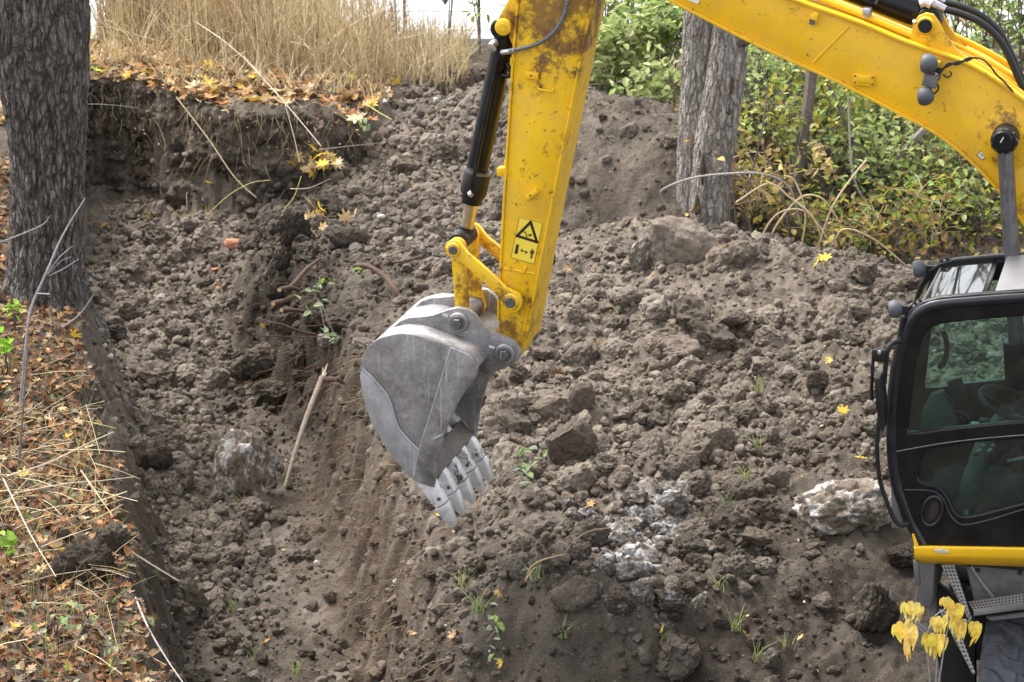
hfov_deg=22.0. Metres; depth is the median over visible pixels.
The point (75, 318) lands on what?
bare sapling
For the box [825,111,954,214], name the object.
shrub
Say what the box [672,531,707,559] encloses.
soil clod
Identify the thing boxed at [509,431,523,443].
soil clod
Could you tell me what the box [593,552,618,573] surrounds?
soil clod
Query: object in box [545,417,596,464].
soil clod
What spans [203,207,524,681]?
edge crumbs
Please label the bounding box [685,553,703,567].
soil clod
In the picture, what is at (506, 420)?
soil clod
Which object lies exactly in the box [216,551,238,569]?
soil clod
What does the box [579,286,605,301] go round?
soil clod
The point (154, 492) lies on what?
soil clod
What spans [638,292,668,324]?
soil clod
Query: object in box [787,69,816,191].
slender trunk
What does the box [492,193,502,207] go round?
soil clod
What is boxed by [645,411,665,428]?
soil clod
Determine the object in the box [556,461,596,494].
soil clod
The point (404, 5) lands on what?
wire fence
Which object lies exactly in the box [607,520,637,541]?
soil clod
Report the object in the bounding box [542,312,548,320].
soil clod
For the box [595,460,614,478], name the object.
soil clod
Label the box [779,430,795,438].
soil clod
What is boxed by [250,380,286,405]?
soil clod
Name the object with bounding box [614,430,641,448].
soil clod
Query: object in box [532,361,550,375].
soil clod
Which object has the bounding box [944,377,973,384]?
soil clod
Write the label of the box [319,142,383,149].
straw stalk
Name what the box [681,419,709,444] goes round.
soil clod
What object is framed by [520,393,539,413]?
soil clod
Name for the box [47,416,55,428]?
fallen leaf
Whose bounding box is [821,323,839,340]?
soil clod
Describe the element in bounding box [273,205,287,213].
soil clod
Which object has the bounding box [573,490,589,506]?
soil clod
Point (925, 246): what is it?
undergrowth
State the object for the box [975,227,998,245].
soil clod
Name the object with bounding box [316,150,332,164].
fallen leaf
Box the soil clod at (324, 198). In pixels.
[311,191,341,206]
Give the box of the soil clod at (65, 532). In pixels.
[56,527,73,541]
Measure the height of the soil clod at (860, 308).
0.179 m
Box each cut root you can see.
[256,335,319,336]
[256,354,314,372]
[268,321,316,335]
[270,289,306,306]
[277,285,299,291]
[280,308,306,312]
[285,257,320,291]
[353,263,401,296]
[391,255,421,262]
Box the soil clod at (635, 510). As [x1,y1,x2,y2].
[629,505,644,517]
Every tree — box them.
[0,0,110,339]
[676,10,750,225]
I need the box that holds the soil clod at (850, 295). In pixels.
[832,292,864,300]
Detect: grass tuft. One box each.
[214,593,241,614]
[242,642,267,662]
[287,651,307,676]
[446,564,475,589]
[454,583,502,613]
[520,559,543,580]
[555,612,578,638]
[660,624,677,642]
[709,570,732,592]
[712,489,737,502]
[723,602,748,631]
[734,464,754,480]
[745,434,763,448]
[752,637,778,661]
[755,376,769,392]
[771,625,807,649]
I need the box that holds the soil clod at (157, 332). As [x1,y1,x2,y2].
[142,328,164,338]
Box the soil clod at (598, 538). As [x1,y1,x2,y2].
[569,517,610,550]
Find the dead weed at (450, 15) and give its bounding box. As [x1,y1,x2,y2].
[441,0,452,47]
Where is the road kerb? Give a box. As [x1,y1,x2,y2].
[90,37,1018,47]
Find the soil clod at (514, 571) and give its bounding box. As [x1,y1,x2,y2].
[509,564,522,580]
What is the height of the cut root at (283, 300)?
0.150 m
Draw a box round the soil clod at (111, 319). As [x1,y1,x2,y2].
[104,315,124,325]
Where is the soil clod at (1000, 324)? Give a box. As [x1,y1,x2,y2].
[988,318,1006,331]
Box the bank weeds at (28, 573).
[0,293,153,681]
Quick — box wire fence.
[403,0,628,49]
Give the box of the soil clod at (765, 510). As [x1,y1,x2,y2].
[742,497,782,525]
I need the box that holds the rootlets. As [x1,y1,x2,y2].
[63,247,469,681]
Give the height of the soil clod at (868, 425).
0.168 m
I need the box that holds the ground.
[0,40,1023,681]
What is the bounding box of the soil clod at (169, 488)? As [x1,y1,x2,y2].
[160,479,183,498]
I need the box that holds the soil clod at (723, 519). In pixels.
[712,499,762,537]
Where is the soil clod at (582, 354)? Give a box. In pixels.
[562,341,598,367]
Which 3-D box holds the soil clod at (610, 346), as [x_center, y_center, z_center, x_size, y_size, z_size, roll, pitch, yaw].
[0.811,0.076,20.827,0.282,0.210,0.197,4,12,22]
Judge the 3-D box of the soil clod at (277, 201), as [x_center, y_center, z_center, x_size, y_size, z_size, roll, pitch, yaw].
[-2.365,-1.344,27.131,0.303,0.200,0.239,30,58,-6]
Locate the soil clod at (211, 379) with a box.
[192,367,230,395]
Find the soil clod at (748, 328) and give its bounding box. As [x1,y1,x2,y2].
[738,320,756,337]
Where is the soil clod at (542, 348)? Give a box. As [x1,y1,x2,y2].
[526,335,558,361]
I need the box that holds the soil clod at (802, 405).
[797,403,815,411]
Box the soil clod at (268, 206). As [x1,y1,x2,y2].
[256,203,274,217]
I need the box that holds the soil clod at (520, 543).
[510,535,532,553]
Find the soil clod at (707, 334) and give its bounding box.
[689,320,738,351]
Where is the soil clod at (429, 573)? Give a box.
[423,559,456,580]
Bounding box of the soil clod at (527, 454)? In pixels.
[514,443,530,462]
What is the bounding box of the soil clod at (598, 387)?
[593,382,604,395]
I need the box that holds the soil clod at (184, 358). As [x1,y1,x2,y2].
[170,352,201,369]
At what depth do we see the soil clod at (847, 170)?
26.47 m
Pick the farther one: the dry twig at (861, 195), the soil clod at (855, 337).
the dry twig at (861, 195)
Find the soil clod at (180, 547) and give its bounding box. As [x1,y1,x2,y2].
[175,542,192,561]
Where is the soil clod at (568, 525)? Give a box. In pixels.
[562,518,574,535]
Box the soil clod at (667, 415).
[662,409,674,426]
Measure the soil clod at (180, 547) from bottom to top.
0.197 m
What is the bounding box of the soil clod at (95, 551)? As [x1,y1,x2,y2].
[52,538,117,584]
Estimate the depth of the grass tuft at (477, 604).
16.80 m
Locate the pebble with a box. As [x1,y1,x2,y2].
[377,214,384,218]
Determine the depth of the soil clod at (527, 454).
18.82 m
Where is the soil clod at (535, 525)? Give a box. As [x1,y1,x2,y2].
[513,510,570,539]
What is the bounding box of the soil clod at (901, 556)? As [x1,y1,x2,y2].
[885,542,914,567]
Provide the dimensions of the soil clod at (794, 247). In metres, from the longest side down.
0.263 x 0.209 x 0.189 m
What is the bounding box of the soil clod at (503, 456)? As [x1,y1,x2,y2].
[491,441,525,475]
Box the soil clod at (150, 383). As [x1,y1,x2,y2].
[139,377,157,390]
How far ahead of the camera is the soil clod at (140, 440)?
21.21 m
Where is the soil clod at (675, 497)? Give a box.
[661,487,688,515]
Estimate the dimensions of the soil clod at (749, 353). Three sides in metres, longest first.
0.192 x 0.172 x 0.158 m
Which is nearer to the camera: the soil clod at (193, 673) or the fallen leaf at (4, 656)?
the fallen leaf at (4, 656)
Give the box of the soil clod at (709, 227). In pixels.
[704,223,722,232]
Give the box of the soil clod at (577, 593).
[549,575,598,612]
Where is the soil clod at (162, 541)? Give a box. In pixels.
[150,536,167,551]
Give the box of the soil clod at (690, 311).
[672,294,710,330]
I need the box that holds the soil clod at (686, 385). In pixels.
[675,378,690,393]
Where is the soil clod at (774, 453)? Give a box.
[757,445,782,461]
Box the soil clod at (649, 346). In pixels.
[643,337,660,352]
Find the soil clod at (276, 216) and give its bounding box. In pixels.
[266,212,283,223]
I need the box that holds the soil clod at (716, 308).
[711,306,723,314]
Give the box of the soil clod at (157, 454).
[138,437,173,470]
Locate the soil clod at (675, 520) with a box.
[666,517,679,524]
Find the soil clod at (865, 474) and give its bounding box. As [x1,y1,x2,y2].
[856,470,877,479]
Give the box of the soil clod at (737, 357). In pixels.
[729,349,747,362]
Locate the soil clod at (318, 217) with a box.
[315,214,327,224]
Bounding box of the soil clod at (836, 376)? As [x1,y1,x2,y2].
[823,368,845,385]
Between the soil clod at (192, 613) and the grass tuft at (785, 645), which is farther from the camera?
the soil clod at (192, 613)
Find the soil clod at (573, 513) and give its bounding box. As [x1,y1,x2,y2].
[564,507,583,521]
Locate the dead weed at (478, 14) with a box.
[463,0,489,53]
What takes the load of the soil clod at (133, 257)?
on the ground
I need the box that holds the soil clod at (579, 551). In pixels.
[567,541,591,563]
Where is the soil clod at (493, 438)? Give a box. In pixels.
[486,431,510,446]
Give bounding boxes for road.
[89,0,1023,36]
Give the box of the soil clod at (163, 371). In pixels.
[135,359,175,389]
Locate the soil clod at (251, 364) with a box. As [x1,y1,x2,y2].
[240,343,275,379]
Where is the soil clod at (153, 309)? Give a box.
[145,304,161,314]
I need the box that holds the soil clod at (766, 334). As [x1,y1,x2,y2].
[754,325,781,345]
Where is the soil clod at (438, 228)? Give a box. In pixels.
[424,221,445,238]
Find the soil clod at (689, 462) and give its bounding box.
[670,454,700,479]
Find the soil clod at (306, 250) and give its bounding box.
[296,240,317,261]
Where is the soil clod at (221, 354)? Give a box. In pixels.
[212,348,230,361]
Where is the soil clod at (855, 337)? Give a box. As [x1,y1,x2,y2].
[838,324,865,346]
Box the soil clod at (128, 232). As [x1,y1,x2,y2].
[122,228,141,239]
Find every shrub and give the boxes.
[498,0,683,102]
[589,0,682,95]
[593,0,644,67]
[609,54,680,103]
[642,5,681,67]
[730,135,866,217]
[737,67,850,173]
[738,44,840,154]
[740,46,805,147]
[740,72,883,201]
[740,164,871,246]
[744,44,800,121]
[747,45,778,72]
[750,31,958,155]
[755,54,878,164]
[763,182,939,256]
[779,69,909,185]
[783,81,911,144]
[793,109,924,216]
[815,172,950,260]
[825,83,924,178]
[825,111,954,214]
[846,22,997,169]
[855,151,989,247]
[867,110,987,207]
[868,0,989,100]
[878,132,999,234]
[891,0,1023,184]
[895,121,992,210]
[915,166,1021,250]
[943,0,1018,45]
[944,56,998,204]
[946,0,1023,70]
[951,0,1023,52]
[974,0,1023,63]
[984,198,1023,239]
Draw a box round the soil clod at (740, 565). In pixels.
[722,553,755,578]
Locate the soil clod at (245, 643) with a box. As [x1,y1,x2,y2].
[236,637,252,654]
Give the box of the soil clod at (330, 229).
[326,225,339,237]
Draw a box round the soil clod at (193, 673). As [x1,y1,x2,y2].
[182,664,211,681]
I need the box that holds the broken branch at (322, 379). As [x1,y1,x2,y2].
[283,363,344,487]
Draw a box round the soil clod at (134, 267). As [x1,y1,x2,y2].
[118,260,143,276]
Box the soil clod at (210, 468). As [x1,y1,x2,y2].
[207,462,213,473]
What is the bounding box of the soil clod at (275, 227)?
[274,220,278,233]
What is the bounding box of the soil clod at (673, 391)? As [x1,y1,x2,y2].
[657,380,685,403]
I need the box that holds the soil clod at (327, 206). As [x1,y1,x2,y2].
[314,204,329,215]
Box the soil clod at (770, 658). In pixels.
[759,647,780,669]
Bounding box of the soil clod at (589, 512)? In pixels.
[580,507,607,524]
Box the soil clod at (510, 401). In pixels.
[489,392,521,425]
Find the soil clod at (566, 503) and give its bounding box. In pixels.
[559,498,578,512]
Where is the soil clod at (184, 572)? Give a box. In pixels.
[175,565,197,579]
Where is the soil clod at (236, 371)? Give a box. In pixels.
[228,355,252,380]
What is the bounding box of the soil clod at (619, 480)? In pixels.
[607,471,633,488]
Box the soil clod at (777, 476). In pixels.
[762,466,790,487]
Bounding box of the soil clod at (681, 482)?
[674,471,701,497]
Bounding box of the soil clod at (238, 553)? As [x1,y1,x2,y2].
[216,546,244,567]
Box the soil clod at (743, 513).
[730,504,759,527]
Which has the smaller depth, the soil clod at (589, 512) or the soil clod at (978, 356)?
the soil clod at (589, 512)
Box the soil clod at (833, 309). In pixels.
[812,295,852,330]
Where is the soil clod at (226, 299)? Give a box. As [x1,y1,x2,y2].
[219,291,237,306]
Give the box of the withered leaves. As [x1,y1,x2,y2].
[683,139,845,245]
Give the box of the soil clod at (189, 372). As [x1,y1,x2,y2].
[175,362,198,384]
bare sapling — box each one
[0,216,49,242]
[17,341,27,468]
[19,198,85,404]
[62,294,93,327]
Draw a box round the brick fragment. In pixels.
[224,238,238,249]
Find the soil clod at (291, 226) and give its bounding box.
[277,210,311,247]
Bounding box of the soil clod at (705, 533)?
[692,528,714,539]
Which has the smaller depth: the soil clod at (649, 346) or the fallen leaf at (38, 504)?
the fallen leaf at (38, 504)
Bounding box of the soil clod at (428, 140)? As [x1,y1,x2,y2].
[418,133,450,152]
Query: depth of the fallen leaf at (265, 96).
27.60 m
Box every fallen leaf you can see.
[0,556,13,568]
[0,654,10,660]
[11,476,22,484]
[16,626,37,638]
[23,663,36,669]
[28,647,43,661]
[31,612,43,624]
[32,496,43,508]
[33,563,47,577]
[34,363,49,371]
[37,549,53,560]
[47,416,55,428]
[48,643,57,652]
[52,475,64,483]
[55,650,76,657]
[62,658,75,673]
[65,500,77,511]
[67,416,83,424]
[69,620,81,634]
[70,329,80,337]
[82,598,96,607]
[83,609,102,617]
[100,481,108,490]
[127,69,140,73]
[148,64,165,69]
[163,70,178,78]
[166,58,178,65]
[184,80,202,87]
[187,86,199,93]
[196,86,209,101]
[199,92,218,100]
[200,59,218,68]
[201,75,215,86]
[211,93,231,104]
[235,85,251,95]
[244,95,262,100]
[245,71,256,77]
[260,92,271,102]
[261,68,281,73]
[264,77,276,88]
[269,86,284,92]
[275,93,286,102]
[280,84,296,93]
[287,152,305,162]
[287,158,300,166]
[291,81,300,91]
[300,89,324,97]
[300,164,311,172]
[303,74,318,86]
[304,208,313,219]
[305,163,318,179]
[308,159,314,176]
[314,157,327,169]
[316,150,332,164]
[316,159,328,166]
[318,221,327,230]
[319,95,337,102]
[321,98,349,104]
[325,150,337,162]
[330,157,342,168]
[337,208,352,222]
[338,88,352,98]
[338,108,359,115]
[346,107,365,122]
[356,99,372,108]
[363,93,377,101]
[363,97,378,106]
[367,112,380,120]
[391,73,401,84]
[447,628,458,638]
[494,585,502,597]
[496,655,503,668]
[551,368,563,374]
[562,264,573,271]
[586,500,594,506]
[817,252,832,265]
[824,355,832,363]
[837,403,849,417]
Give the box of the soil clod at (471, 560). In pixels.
[457,551,485,575]
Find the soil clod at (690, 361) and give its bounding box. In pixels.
[670,354,700,375]
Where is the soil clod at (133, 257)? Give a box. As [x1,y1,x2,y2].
[125,254,147,281]
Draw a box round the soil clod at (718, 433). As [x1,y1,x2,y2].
[699,420,733,449]
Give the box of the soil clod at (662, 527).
[643,519,677,538]
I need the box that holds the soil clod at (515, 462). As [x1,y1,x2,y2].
[509,459,522,471]
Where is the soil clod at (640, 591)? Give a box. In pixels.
[628,577,654,605]
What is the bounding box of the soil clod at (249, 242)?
[241,235,262,253]
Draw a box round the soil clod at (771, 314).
[755,304,784,324]
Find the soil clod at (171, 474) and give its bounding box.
[163,470,175,480]
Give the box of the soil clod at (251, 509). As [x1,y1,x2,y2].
[236,496,266,525]
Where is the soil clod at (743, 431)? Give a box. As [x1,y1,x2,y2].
[737,427,755,443]
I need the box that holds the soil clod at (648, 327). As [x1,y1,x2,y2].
[642,321,661,336]
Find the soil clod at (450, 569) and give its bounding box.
[435,562,461,585]
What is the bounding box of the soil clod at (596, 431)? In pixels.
[593,428,612,444]
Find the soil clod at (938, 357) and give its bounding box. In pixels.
[933,351,952,364]
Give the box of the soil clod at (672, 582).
[663,575,681,589]
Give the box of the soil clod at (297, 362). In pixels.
[286,338,305,369]
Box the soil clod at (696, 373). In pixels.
[685,365,710,384]
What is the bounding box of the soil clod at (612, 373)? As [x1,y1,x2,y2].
[602,366,626,382]
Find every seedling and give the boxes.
[0,326,13,367]
[0,530,18,559]
[1,298,23,330]
[31,599,75,637]
[64,602,125,681]
[356,109,370,131]
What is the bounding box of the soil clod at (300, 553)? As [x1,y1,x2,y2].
[287,547,314,561]
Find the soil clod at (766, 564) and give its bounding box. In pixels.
[751,556,777,575]
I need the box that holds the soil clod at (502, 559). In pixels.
[497,556,510,563]
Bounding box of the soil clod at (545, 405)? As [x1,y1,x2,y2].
[531,389,567,419]
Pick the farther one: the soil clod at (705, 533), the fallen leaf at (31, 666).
the soil clod at (705, 533)
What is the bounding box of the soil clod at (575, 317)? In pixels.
[566,308,584,325]
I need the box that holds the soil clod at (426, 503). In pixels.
[420,495,434,510]
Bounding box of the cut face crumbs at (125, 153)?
[85,71,362,214]
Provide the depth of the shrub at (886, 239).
24.46 m
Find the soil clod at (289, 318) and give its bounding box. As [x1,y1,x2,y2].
[272,306,298,335]
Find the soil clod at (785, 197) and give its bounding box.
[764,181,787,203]
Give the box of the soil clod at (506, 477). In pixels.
[494,469,522,487]
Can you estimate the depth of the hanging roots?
27.48 m
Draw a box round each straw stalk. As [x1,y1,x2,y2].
[2,478,56,576]
[7,432,112,476]
[16,476,135,493]
[29,602,90,605]
[31,504,108,512]
[42,528,90,546]
[80,470,112,516]
[93,463,139,478]
[131,551,178,581]
[135,597,182,681]
[176,97,256,197]
[196,22,275,86]
[206,180,267,215]
[244,57,320,145]
[284,103,299,161]
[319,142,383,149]
[381,140,388,201]
[525,554,564,580]
[565,527,612,551]
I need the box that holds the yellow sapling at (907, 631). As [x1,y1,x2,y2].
[891,596,981,681]
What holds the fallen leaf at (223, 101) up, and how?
on the plateau leaf litter at (123, 74)
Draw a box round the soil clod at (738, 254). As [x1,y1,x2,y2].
[714,240,760,269]
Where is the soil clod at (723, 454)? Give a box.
[716,449,728,461]
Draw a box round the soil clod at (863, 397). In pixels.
[845,389,875,404]
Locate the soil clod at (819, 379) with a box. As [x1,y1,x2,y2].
[805,370,828,388]
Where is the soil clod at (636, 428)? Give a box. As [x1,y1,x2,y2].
[628,425,642,434]
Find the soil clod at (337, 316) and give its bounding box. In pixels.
[321,305,355,330]
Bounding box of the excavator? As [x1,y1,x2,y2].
[360,0,1023,681]
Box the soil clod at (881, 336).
[869,325,897,348]
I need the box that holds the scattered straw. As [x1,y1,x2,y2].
[0,306,138,673]
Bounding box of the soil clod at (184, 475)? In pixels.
[175,462,193,491]
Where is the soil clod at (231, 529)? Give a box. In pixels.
[213,519,244,542]
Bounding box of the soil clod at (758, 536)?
[740,526,773,547]
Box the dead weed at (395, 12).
[390,0,396,35]
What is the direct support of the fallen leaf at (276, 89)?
on the plateau leaf litter at (123, 74)
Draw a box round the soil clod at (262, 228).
[257,221,267,237]
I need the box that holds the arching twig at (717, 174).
[659,172,800,223]
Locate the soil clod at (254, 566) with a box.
[239,555,273,578]
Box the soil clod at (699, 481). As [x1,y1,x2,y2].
[687,469,711,494]
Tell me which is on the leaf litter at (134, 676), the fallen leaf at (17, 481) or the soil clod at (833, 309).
the fallen leaf at (17, 481)
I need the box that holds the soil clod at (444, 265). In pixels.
[430,258,451,275]
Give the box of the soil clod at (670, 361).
[660,354,679,369]
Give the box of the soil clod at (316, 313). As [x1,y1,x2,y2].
[304,305,323,332]
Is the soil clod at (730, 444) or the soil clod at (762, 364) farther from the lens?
the soil clod at (762, 364)
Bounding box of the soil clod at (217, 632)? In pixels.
[207,627,224,639]
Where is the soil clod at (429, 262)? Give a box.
[419,256,445,271]
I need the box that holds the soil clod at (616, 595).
[606,584,635,614]
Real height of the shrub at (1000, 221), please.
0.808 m
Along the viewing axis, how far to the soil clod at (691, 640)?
16.39 m
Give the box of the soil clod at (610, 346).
[599,337,630,357]
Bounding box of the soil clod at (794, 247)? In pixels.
[789,241,812,255]
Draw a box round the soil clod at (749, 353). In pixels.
[741,347,764,367]
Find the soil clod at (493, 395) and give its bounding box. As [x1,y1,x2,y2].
[490,392,502,400]
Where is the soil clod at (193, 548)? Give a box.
[188,543,200,554]
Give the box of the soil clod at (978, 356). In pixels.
[963,351,985,363]
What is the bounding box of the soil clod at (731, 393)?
[717,382,745,405]
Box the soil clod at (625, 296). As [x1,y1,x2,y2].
[613,285,647,307]
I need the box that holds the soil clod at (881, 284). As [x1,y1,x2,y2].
[873,277,892,295]
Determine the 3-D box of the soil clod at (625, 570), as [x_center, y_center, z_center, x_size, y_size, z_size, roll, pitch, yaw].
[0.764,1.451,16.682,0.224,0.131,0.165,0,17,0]
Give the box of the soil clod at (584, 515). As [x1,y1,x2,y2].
[578,510,587,519]
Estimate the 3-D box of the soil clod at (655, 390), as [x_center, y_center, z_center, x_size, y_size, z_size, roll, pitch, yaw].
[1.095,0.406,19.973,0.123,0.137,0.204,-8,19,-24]
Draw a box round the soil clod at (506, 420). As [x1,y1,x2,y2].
[493,408,532,435]
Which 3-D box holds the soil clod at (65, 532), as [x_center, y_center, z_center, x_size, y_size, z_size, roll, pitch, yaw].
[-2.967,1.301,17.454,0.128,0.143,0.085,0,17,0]
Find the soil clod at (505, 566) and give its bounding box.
[499,561,524,578]
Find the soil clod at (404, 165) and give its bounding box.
[395,156,421,177]
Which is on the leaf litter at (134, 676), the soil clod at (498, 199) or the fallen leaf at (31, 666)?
the fallen leaf at (31, 666)
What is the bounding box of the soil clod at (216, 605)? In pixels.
[201,586,228,617]
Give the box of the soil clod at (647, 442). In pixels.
[628,432,663,461]
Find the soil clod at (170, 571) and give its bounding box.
[165,564,174,579]
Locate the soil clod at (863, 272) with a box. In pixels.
[849,261,877,284]
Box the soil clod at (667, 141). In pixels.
[659,133,677,148]
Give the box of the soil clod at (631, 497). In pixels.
[620,490,647,505]
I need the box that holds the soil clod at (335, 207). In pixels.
[328,198,351,218]
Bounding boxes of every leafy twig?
[293,267,365,342]
[486,602,504,660]
[511,445,546,484]
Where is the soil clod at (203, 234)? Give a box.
[191,224,226,251]
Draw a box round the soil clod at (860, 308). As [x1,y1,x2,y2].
[847,298,871,319]
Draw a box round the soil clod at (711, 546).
[702,539,715,553]
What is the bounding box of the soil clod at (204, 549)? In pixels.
[196,543,214,555]
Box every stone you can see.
[202,616,217,628]
[317,333,328,348]
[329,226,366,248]
[352,337,373,348]
[688,591,707,612]
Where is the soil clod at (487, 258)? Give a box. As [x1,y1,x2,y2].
[479,243,499,267]
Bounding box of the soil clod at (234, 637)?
[224,630,241,650]
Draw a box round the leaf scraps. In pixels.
[111,101,995,679]
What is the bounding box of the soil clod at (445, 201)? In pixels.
[440,195,454,206]
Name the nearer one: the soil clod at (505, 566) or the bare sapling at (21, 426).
the soil clod at (505, 566)
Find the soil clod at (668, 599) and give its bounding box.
[653,587,687,611]
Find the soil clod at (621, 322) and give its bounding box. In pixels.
[593,315,629,336]
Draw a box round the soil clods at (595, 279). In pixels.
[87,63,1023,681]
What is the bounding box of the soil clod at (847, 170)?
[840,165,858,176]
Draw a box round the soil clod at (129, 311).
[113,300,146,321]
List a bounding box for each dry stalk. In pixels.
[725,133,736,224]
[736,183,824,248]
[746,85,768,232]
[757,133,788,236]
[762,208,830,246]
[772,194,837,232]
[784,175,805,241]
[818,159,866,245]
[831,228,905,264]
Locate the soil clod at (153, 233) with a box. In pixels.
[141,221,169,249]
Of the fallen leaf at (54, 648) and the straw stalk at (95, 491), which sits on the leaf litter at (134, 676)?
the fallen leaf at (54, 648)
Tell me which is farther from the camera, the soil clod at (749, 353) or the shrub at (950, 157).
the shrub at (950, 157)
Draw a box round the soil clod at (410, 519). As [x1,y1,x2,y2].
[400,514,414,526]
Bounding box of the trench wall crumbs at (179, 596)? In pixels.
[71,315,202,681]
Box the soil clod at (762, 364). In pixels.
[750,356,774,376]
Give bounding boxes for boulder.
[210,428,278,498]
[643,215,718,266]
[792,477,891,537]
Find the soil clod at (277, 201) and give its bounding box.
[271,198,287,205]
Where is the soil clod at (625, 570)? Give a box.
[615,560,649,579]
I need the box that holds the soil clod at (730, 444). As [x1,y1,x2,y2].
[721,434,738,450]
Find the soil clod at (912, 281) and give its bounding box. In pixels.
[903,273,923,290]
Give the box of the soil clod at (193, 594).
[178,577,208,612]
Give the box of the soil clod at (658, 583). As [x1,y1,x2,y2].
[652,577,664,590]
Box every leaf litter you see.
[0,31,397,126]
[0,146,173,681]
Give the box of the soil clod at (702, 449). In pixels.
[670,438,714,464]
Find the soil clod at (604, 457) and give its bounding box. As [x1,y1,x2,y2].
[594,452,617,467]
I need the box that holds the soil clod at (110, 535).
[93,522,130,555]
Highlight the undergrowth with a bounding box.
[673,82,1023,264]
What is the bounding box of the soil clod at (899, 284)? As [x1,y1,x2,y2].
[885,276,906,293]
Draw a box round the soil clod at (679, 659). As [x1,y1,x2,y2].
[656,633,700,681]
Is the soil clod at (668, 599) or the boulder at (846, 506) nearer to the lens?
the soil clod at (668, 599)
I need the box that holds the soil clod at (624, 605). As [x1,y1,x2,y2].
[604,597,628,610]
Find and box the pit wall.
[85,78,360,213]
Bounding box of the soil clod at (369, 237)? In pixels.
[360,228,372,245]
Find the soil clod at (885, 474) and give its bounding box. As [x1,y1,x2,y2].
[881,466,888,478]
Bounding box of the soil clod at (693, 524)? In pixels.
[673,516,709,538]
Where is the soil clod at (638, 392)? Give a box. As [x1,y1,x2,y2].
[632,385,647,402]
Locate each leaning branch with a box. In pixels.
[828,84,901,228]
[872,59,993,190]
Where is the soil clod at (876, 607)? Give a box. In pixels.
[852,582,899,632]
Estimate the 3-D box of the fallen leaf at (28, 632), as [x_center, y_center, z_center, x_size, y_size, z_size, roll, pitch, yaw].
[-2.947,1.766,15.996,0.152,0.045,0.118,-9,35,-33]
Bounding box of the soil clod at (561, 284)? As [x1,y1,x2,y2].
[549,280,574,294]
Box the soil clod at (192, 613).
[185,605,198,623]
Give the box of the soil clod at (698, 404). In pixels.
[685,397,705,413]
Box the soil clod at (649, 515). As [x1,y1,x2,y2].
[639,505,666,527]
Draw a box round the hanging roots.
[87,77,371,199]
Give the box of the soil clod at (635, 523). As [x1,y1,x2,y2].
[620,516,644,531]
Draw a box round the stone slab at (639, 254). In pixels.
[628,237,651,271]
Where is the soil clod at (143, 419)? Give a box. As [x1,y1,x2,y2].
[134,408,153,430]
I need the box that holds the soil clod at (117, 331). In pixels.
[108,323,126,341]
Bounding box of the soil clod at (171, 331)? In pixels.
[164,324,188,339]
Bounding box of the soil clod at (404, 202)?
[396,190,421,212]
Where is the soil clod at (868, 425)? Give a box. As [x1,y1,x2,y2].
[859,415,876,436]
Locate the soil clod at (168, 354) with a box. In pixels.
[160,345,188,361]
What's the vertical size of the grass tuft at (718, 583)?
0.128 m
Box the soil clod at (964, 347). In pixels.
[954,338,978,356]
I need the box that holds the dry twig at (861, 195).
[847,96,900,239]
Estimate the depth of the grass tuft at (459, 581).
17.12 m
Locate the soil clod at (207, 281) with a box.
[195,274,217,289]
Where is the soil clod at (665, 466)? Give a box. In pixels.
[659,456,678,476]
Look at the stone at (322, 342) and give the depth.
22.93 m
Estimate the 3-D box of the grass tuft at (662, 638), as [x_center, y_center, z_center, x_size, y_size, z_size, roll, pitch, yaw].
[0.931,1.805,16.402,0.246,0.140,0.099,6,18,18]
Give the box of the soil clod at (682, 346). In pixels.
[660,334,705,359]
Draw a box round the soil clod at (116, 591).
[103,585,122,594]
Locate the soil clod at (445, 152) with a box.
[427,142,457,164]
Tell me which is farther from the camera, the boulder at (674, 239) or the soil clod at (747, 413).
the boulder at (674, 239)
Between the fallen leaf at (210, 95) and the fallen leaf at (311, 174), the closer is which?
the fallen leaf at (311, 174)
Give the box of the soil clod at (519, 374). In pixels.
[509,364,528,383]
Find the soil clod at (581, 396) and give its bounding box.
[567,381,595,413]
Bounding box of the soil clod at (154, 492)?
[142,482,163,501]
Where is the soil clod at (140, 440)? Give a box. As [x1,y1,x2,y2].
[130,433,147,466]
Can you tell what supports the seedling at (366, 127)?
on the ground
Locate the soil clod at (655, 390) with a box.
[650,384,660,396]
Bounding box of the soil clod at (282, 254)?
[273,243,290,271]
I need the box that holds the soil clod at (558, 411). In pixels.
[545,391,574,421]
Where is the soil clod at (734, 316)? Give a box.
[711,307,748,327]
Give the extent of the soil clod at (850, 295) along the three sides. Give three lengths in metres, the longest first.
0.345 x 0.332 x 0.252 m
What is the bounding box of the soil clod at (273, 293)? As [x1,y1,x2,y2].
[267,277,292,300]
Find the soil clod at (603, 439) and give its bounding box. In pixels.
[592,434,611,454]
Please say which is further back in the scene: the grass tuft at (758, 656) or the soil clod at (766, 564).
the soil clod at (766, 564)
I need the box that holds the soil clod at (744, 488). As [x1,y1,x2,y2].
[724,476,758,501]
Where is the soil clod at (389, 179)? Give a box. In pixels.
[377,175,398,185]
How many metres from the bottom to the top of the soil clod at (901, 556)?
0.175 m
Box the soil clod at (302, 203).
[299,199,312,209]
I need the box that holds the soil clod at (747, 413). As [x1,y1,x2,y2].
[735,403,758,424]
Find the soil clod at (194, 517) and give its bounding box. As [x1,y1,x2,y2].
[188,509,208,524]
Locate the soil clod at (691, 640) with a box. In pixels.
[679,634,697,644]
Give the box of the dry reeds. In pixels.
[89,0,493,186]
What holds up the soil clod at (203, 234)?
on the ground
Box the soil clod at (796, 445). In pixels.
[785,436,808,455]
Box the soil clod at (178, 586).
[169,582,180,596]
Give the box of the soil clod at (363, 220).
[355,214,374,228]

